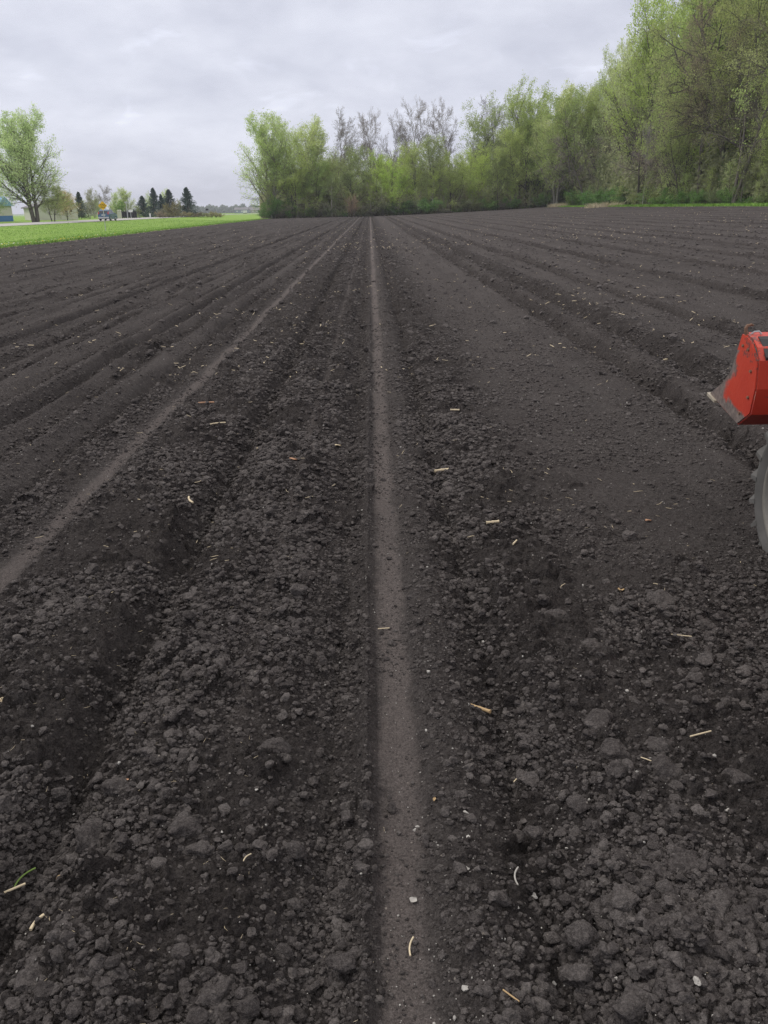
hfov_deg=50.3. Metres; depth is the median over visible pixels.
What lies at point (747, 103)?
cottonwood
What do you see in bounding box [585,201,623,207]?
dry grass
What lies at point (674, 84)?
tree
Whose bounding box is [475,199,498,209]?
shrub
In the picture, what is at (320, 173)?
tree
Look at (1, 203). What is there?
tree
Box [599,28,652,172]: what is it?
cottonwood
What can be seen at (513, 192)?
sapling
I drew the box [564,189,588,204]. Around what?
shrub
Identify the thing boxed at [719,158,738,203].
sapling
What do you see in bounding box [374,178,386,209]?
sapling
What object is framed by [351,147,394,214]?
tree
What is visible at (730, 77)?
tree
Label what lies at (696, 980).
stone
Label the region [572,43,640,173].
cottonwood
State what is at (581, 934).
soil clod
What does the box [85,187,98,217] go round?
tree
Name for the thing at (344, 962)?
soil clod
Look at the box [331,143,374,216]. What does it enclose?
tree
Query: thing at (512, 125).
bare tree
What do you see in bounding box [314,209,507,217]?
woodland floor
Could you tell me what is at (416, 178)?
tree
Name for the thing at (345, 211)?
sapling
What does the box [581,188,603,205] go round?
shrub
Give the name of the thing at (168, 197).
spruce
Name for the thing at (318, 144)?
cottonwood
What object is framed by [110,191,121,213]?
tree
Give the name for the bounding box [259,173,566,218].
undergrowth
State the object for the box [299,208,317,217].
shrub
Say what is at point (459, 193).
sapling
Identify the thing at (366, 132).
bare tree
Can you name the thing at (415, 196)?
sapling
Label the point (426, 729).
pebbles
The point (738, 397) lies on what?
tractor
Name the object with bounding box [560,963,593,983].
soil clod
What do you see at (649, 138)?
white trunk tree
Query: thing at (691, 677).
soil clod
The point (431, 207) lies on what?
shrub
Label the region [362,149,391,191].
tree
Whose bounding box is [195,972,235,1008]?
soil clod
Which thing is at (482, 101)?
bare tree
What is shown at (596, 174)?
sapling
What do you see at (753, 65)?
tree
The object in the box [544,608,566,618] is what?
soil clod
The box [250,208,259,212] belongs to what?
house
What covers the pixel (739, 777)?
soil clod
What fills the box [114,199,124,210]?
tree
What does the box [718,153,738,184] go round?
sapling
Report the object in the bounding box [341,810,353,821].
soil clod
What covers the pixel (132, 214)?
fence
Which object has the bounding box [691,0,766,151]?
tree
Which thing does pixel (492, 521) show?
corn stalk
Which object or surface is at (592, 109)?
cottonwood
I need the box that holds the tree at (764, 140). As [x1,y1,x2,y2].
[736,66,767,186]
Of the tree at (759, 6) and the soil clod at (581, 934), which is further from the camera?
the tree at (759, 6)
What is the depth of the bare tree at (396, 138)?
156.47 m
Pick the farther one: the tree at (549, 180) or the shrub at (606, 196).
the tree at (549, 180)
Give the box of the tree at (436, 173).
[422,157,445,198]
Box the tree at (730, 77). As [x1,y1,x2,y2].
[680,0,767,181]
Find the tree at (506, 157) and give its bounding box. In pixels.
[491,124,514,193]
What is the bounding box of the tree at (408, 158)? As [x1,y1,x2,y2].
[388,136,438,203]
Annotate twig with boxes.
[503,989,519,1001]
[690,730,711,736]
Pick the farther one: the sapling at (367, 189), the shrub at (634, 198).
the sapling at (367, 189)
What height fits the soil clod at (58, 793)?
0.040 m
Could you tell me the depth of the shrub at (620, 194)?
115.34 m
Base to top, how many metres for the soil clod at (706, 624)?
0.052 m
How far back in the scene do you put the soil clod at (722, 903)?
1.84 m
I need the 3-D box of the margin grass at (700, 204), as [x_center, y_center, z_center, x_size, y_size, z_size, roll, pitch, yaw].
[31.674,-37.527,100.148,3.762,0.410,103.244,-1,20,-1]
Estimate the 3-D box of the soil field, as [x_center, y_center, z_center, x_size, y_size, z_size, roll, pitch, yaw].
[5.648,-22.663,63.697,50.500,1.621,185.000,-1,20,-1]
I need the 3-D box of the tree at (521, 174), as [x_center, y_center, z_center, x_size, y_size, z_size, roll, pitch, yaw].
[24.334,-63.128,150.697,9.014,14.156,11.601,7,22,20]
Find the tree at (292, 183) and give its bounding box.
[269,142,321,217]
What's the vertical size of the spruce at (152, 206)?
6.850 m
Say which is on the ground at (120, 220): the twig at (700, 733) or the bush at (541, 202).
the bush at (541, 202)
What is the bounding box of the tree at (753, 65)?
[679,19,767,107]
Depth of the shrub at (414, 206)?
150.50 m
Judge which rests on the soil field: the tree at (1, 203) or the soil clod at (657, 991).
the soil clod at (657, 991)
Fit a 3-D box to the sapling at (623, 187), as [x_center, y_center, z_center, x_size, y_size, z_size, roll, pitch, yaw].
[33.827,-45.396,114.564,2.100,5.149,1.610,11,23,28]
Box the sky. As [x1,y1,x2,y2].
[0,0,689,213]
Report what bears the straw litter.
on the soil field
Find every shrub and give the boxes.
[155,211,165,217]
[265,205,294,217]
[283,205,297,217]
[292,208,307,217]
[299,200,336,216]
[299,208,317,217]
[322,208,334,216]
[334,208,343,216]
[360,204,391,215]
[367,199,397,215]
[382,200,414,214]
[406,199,430,213]
[413,196,443,213]
[449,198,481,211]
[465,199,483,211]
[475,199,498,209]
[496,199,509,209]
[502,195,521,208]
[528,196,551,206]
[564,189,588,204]
[575,186,593,202]
[579,192,591,204]
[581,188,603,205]
[590,190,609,204]
[594,188,613,202]
[594,189,615,204]
[603,184,630,203]
[608,186,630,204]
[611,186,630,203]
[627,192,643,203]
[632,188,650,202]
[648,197,663,204]
[649,191,664,204]
[656,187,673,204]
[664,195,679,203]
[674,189,694,203]
[685,188,706,203]
[703,188,721,203]
[713,185,732,202]
[716,187,731,202]
[717,186,747,203]
[727,189,753,200]
[752,192,767,202]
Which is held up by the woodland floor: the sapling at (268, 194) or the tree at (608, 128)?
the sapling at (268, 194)
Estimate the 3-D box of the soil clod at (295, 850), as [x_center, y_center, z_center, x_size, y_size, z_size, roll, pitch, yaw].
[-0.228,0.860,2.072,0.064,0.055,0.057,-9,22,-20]
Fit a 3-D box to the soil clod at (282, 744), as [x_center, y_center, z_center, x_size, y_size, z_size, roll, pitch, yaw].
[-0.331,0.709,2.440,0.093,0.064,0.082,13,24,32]
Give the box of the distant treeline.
[191,203,258,213]
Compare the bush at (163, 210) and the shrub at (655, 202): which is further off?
the bush at (163, 210)
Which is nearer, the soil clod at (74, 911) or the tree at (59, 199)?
the soil clod at (74, 911)
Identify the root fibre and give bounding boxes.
[514,867,518,885]
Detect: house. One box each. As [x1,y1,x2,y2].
[21,196,77,219]
[234,207,249,212]
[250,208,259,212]
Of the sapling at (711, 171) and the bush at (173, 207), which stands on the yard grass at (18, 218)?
the bush at (173, 207)
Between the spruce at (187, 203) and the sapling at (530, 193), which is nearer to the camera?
the sapling at (530, 193)
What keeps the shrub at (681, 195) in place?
on the grass margin
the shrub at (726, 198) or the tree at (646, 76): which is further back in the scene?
the tree at (646, 76)
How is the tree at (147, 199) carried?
on the yard grass at (18, 218)
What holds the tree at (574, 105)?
on the ground at (120, 220)
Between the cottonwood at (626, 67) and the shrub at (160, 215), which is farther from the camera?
the shrub at (160, 215)
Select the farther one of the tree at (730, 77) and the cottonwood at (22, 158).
the cottonwood at (22, 158)
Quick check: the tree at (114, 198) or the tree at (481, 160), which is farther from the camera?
the tree at (114, 198)
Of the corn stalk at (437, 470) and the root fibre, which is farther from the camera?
the corn stalk at (437, 470)
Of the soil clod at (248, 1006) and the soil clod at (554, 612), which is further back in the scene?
the soil clod at (554, 612)
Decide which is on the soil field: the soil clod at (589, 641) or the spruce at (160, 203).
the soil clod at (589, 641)
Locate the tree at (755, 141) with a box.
[688,14,767,203]
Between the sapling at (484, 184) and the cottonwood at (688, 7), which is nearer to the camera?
the cottonwood at (688, 7)
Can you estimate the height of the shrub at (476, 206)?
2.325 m
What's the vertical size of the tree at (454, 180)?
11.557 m
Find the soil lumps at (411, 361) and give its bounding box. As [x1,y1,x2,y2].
[0,206,767,381]
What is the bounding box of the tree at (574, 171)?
[535,111,615,202]
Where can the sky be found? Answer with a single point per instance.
(138, 96)
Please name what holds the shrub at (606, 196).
on the ground at (120, 220)
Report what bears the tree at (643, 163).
on the ground at (120, 220)
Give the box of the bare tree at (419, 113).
[394,94,437,189]
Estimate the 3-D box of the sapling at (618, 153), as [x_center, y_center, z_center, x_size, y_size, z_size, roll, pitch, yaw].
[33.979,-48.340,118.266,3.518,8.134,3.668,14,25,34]
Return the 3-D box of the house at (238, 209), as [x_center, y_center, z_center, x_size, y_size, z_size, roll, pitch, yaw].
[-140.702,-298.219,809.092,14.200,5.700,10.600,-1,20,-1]
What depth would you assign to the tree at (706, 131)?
91.35 m
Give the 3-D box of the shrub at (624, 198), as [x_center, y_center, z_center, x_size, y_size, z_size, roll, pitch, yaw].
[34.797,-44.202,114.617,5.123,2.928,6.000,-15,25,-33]
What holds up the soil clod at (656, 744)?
on the soil field
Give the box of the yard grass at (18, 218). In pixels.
[0,213,258,223]
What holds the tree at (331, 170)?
on the woodland floor
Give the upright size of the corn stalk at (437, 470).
0.024 m
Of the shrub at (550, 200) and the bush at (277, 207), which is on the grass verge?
the bush at (277, 207)
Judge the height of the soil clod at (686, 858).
0.066 m
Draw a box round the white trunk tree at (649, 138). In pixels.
[642,121,655,203]
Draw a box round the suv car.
[98,209,117,220]
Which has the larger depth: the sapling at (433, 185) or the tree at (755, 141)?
the sapling at (433, 185)
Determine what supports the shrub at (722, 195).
on the ground at (120, 220)
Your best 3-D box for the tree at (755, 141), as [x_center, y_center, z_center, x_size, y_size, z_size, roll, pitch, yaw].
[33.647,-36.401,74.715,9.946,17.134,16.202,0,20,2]
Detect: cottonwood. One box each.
[0,101,67,221]
[233,107,309,218]
[285,114,345,216]
[486,73,560,207]
[521,80,604,204]
[565,74,610,183]
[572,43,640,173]
[595,0,685,167]
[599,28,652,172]
[636,0,765,173]
[727,15,767,166]
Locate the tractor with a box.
[707,323,767,551]
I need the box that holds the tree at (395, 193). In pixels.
[378,152,419,214]
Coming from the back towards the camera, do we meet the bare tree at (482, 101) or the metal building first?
the bare tree at (482, 101)
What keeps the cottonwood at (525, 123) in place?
on the woodland floor
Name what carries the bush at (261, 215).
on the grass verge
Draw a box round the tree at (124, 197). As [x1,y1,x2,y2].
[114,187,136,211]
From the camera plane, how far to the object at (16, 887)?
2.04 m
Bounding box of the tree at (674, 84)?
[641,0,767,168]
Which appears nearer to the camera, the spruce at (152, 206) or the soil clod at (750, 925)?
the soil clod at (750, 925)
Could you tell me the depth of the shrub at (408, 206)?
150.24 m
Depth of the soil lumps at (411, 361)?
16.84 m
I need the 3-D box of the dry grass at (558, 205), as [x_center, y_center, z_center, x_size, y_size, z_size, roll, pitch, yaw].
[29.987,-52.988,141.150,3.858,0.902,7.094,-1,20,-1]
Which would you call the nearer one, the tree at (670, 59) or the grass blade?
the grass blade
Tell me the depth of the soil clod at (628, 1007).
1.63 m
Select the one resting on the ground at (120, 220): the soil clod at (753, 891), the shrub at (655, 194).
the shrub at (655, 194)
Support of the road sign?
on the grass verge
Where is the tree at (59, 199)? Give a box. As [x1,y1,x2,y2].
[35,177,79,220]
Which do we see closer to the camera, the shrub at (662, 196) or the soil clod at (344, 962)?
the soil clod at (344, 962)
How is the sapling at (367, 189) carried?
on the woodland floor
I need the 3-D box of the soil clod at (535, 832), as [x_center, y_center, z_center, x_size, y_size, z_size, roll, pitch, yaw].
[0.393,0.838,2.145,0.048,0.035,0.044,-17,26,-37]
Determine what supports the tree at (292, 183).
on the woodland floor
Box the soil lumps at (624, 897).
[0,301,767,1023]
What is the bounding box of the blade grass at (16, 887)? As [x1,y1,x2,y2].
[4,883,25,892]
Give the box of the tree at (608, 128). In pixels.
[594,51,640,162]
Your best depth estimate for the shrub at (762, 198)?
72.70 m
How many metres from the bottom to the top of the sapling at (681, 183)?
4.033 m
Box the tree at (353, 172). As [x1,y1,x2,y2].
[335,153,367,193]
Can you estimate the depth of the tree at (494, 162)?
150.26 m
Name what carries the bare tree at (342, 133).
on the woodland floor
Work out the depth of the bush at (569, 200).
137.13 m
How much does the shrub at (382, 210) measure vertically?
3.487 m
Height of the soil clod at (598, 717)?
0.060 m
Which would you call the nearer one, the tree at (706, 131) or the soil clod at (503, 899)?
the soil clod at (503, 899)
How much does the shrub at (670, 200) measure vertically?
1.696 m
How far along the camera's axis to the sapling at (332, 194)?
150.15 m
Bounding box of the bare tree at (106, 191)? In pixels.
[97,185,111,209]
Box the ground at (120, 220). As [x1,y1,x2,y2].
[13,212,698,374]
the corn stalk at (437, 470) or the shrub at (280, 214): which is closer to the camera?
the corn stalk at (437, 470)
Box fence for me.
[121,211,136,217]
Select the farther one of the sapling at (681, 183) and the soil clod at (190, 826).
the sapling at (681, 183)
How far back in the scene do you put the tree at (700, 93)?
83.38 m
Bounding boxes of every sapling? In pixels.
[263,180,274,217]
[302,188,312,217]
[322,173,337,216]
[330,180,341,208]
[342,190,351,213]
[348,174,362,215]
[363,170,375,213]
[365,184,375,211]
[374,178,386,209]
[394,174,407,214]
[412,186,419,213]
[427,169,442,213]
[442,172,455,212]
[453,177,467,205]
[467,174,477,211]
[468,175,481,206]
[479,173,490,210]
[509,178,518,208]
[527,185,534,207]
[571,152,590,192]
[573,170,588,204]
[590,159,605,203]
[608,149,627,190]
[619,174,629,204]
[641,166,653,202]
[674,172,687,202]
[677,172,693,202]
[703,166,718,197]
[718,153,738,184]
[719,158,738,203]
[727,148,754,203]
[755,164,767,202]
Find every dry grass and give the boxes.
[547,202,567,206]
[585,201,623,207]
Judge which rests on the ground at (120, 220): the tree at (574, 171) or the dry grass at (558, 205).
the tree at (574, 171)
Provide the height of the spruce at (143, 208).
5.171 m
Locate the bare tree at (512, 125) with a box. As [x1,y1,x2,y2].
[498,93,528,188]
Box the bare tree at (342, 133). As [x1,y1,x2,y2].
[326,107,375,189]
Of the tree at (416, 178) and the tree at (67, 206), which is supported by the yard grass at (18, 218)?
the tree at (67, 206)
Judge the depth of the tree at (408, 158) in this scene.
149.86 m
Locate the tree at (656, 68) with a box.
[643,1,765,149]
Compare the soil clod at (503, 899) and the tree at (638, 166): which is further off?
the tree at (638, 166)
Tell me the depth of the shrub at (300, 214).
151.14 m
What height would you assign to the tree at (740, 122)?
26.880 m
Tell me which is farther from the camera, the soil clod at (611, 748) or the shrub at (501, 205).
the shrub at (501, 205)
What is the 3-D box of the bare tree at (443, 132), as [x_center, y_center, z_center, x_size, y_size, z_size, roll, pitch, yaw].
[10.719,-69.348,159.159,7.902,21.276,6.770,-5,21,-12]
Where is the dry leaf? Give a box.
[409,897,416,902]
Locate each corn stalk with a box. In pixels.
[434,468,447,471]
[471,704,491,713]
[486,520,498,523]
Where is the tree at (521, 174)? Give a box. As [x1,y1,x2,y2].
[492,127,537,208]
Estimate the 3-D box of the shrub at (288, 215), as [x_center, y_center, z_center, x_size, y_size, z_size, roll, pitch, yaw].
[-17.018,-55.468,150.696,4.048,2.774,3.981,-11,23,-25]
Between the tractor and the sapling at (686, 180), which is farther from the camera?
the sapling at (686, 180)
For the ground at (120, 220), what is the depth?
177.97 m
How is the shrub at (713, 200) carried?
on the grass margin
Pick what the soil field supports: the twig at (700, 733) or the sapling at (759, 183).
the twig at (700, 733)
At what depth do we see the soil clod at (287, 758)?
2.40 m
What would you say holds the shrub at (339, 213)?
on the woodland floor
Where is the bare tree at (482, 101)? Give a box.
[470,94,508,155]
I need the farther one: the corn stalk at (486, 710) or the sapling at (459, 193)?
the sapling at (459, 193)
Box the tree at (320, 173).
[293,146,334,215]
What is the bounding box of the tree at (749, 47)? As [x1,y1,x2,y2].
[724,2,767,152]
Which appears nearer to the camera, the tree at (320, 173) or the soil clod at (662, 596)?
the soil clod at (662, 596)
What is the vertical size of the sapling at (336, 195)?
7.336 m
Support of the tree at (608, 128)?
on the ground at (120, 220)
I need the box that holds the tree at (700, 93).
[663,0,767,203]
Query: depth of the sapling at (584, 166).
135.40 m
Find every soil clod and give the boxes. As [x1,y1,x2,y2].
[24,949,42,967]
[51,787,69,800]
[70,906,81,915]
[75,818,103,853]
[101,778,125,795]
[134,862,143,876]
[167,813,202,838]
[182,840,209,857]
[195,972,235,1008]
[230,994,259,1019]
[256,737,292,753]
[280,753,291,762]
[283,841,306,859]
[325,952,356,973]
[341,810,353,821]
[487,890,512,906]
[523,825,543,839]
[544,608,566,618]
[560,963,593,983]
[565,919,599,951]
[581,638,600,646]
[582,708,611,731]
[599,737,629,761]
[612,992,646,1023]
[645,736,675,751]
[646,589,675,606]
[648,754,685,780]
[651,863,666,878]
[652,976,666,1000]
[668,848,701,873]
[685,672,704,683]
[694,619,716,630]
[699,888,732,918]
[721,768,755,785]
[726,912,756,935]
[745,886,767,897]
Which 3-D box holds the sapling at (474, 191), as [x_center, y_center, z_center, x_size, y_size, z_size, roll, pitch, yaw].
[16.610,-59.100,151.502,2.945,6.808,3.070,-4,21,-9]
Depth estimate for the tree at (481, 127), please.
157.20 m
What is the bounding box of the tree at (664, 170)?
[636,117,693,197]
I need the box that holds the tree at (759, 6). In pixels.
[701,0,767,182]
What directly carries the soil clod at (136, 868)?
on the soil field
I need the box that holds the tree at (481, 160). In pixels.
[456,139,498,210]
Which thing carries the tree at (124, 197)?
on the yard grass at (18, 218)
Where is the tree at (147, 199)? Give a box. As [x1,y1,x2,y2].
[145,191,151,211]
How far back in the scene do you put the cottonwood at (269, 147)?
146.71 m
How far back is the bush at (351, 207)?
150.00 m
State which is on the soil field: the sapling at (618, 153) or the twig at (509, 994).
the twig at (509, 994)
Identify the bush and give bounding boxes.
[154,208,166,216]
[163,200,182,216]
[253,196,295,218]
[256,209,272,217]
[344,193,361,216]
[529,192,550,206]
[566,193,580,205]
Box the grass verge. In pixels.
[0,214,260,245]
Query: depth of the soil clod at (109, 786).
2.30 m
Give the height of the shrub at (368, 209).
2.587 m
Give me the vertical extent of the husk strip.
0.008 m
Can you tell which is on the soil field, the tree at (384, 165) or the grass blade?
the grass blade
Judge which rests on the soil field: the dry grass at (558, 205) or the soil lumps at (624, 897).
the soil lumps at (624, 897)
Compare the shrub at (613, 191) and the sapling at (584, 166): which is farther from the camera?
the sapling at (584, 166)
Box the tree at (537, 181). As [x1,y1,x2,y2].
[518,128,565,202]
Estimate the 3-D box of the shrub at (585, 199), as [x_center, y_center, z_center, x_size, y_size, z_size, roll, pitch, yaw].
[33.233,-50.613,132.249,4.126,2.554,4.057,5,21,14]
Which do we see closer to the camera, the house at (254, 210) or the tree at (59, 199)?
the tree at (59, 199)
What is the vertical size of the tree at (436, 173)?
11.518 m
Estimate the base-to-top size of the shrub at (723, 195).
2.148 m
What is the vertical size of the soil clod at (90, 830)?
0.067 m
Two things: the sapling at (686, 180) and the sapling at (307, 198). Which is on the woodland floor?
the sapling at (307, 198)
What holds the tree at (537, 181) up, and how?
on the woodland floor
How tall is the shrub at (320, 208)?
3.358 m
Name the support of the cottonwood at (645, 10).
on the ground at (120, 220)
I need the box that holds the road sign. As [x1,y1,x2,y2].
[98,201,106,230]
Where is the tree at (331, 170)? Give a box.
[316,154,349,216]
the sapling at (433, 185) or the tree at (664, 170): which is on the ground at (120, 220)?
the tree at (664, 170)
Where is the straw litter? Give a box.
[0,206,761,1023]
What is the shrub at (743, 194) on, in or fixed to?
on the ground at (120, 220)
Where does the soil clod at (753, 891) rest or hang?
on the soil field
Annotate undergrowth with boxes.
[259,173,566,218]
[559,137,767,205]
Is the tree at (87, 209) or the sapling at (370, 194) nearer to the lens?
the sapling at (370, 194)
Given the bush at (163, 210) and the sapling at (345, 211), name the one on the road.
the bush at (163, 210)
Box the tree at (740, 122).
[719,82,767,152]
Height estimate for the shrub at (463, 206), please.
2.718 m
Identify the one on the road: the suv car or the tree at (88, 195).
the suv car
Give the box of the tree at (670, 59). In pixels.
[647,0,752,148]
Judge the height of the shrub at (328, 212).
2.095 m
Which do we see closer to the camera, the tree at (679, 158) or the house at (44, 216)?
the tree at (679, 158)
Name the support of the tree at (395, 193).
on the woodland floor
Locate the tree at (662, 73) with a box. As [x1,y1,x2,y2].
[643,0,737,166]
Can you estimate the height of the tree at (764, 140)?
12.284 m
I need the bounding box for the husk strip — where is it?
[29,913,44,930]
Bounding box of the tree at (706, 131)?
[680,54,735,172]
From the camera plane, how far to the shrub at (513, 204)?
151.00 m
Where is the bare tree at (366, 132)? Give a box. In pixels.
[358,109,388,214]
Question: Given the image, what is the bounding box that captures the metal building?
[0,196,13,221]
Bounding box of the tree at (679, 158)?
[639,93,713,203]
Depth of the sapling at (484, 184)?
152.02 m
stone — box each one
[461,985,468,991]
[693,976,700,985]
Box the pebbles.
[4,285,767,1023]
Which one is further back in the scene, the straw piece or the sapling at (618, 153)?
the sapling at (618, 153)
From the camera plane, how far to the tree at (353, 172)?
161.27 m
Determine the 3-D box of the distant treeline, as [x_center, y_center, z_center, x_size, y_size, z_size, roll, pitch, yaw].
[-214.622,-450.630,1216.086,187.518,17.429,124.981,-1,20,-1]
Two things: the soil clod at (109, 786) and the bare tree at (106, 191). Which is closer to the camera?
the soil clod at (109, 786)
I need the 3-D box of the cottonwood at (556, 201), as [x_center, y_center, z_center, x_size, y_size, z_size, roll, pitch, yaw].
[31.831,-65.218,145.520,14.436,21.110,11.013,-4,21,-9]
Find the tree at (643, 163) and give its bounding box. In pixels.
[631,69,713,175]
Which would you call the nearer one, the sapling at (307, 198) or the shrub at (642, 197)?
the shrub at (642, 197)
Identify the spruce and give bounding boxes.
[75,192,89,218]
[135,196,152,217]
[144,187,158,216]
[153,194,167,216]
[163,189,179,214]
[175,187,199,216]
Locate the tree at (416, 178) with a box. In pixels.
[400,157,423,195]
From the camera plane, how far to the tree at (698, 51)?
94.19 m
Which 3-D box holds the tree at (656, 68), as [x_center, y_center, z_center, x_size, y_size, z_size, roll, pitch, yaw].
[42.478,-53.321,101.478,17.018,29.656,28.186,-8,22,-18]
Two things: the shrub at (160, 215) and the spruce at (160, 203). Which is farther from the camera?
the spruce at (160, 203)
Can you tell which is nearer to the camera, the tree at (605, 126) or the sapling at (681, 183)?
the sapling at (681, 183)
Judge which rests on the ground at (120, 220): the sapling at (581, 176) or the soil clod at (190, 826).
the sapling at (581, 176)
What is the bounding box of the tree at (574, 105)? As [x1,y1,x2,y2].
[530,80,600,205]
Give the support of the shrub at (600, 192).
on the ground at (120, 220)
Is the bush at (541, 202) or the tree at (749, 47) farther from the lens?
the bush at (541, 202)
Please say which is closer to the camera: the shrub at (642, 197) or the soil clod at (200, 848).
the soil clod at (200, 848)
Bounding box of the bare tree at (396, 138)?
[382,115,408,182]
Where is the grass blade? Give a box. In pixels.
[14,867,35,886]
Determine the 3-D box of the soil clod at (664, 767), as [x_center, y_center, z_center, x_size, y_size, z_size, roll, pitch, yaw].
[0.792,0.727,2.291,0.100,0.078,0.095,-1,20,-1]
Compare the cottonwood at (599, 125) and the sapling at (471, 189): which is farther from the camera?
the sapling at (471, 189)
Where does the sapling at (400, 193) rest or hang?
on the woodland floor
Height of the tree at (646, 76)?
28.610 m
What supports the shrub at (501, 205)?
on the woodland floor
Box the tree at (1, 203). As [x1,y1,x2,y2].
[0,185,13,213]
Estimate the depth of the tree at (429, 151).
150.80 m
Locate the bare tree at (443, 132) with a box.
[421,97,458,195]
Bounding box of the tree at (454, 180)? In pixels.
[432,148,481,212]
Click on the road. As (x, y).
(31, 223)
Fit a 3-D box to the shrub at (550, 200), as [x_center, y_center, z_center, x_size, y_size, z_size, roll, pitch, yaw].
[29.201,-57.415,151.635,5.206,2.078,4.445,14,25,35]
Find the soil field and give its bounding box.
[0,206,767,1023]
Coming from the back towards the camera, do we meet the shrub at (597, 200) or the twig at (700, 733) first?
the shrub at (597, 200)
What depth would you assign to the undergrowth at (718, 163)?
91.79 m
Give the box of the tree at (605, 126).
[590,104,630,178]
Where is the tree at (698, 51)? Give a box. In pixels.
[657,0,760,176]
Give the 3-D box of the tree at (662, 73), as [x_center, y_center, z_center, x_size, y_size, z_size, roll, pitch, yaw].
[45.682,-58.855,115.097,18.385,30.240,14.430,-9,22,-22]
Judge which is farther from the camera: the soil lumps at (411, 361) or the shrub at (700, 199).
the shrub at (700, 199)
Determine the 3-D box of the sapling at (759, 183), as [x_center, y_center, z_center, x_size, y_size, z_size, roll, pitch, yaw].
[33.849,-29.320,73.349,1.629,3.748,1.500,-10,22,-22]
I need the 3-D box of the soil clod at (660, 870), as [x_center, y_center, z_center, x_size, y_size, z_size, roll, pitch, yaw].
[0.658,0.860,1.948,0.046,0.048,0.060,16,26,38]
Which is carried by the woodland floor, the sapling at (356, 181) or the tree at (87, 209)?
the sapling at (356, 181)
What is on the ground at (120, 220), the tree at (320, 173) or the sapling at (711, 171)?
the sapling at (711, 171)
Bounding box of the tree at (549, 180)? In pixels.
[533,150,567,204]
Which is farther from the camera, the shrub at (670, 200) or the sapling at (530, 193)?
the sapling at (530, 193)
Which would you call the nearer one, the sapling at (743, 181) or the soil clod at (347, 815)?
the soil clod at (347, 815)
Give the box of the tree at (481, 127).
[457,90,517,189]
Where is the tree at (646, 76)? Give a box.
[623,6,729,139]
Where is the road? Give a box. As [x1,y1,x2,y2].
[0,214,236,225]
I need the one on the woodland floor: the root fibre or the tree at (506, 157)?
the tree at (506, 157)
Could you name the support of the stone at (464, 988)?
on the soil field
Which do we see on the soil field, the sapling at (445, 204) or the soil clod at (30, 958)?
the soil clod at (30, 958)
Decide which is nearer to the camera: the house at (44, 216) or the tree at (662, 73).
the tree at (662, 73)
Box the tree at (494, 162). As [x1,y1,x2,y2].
[482,146,514,209]
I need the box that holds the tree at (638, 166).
[607,95,666,203]
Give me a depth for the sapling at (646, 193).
103.10 m
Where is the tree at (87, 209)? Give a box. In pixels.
[79,199,96,218]
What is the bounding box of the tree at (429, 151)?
[412,132,458,211]
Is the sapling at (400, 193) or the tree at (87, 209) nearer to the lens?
the sapling at (400, 193)
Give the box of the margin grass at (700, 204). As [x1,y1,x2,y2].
[545,202,767,206]
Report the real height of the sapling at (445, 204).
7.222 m
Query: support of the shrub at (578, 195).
on the grass margin
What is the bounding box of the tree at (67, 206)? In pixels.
[56,190,80,219]

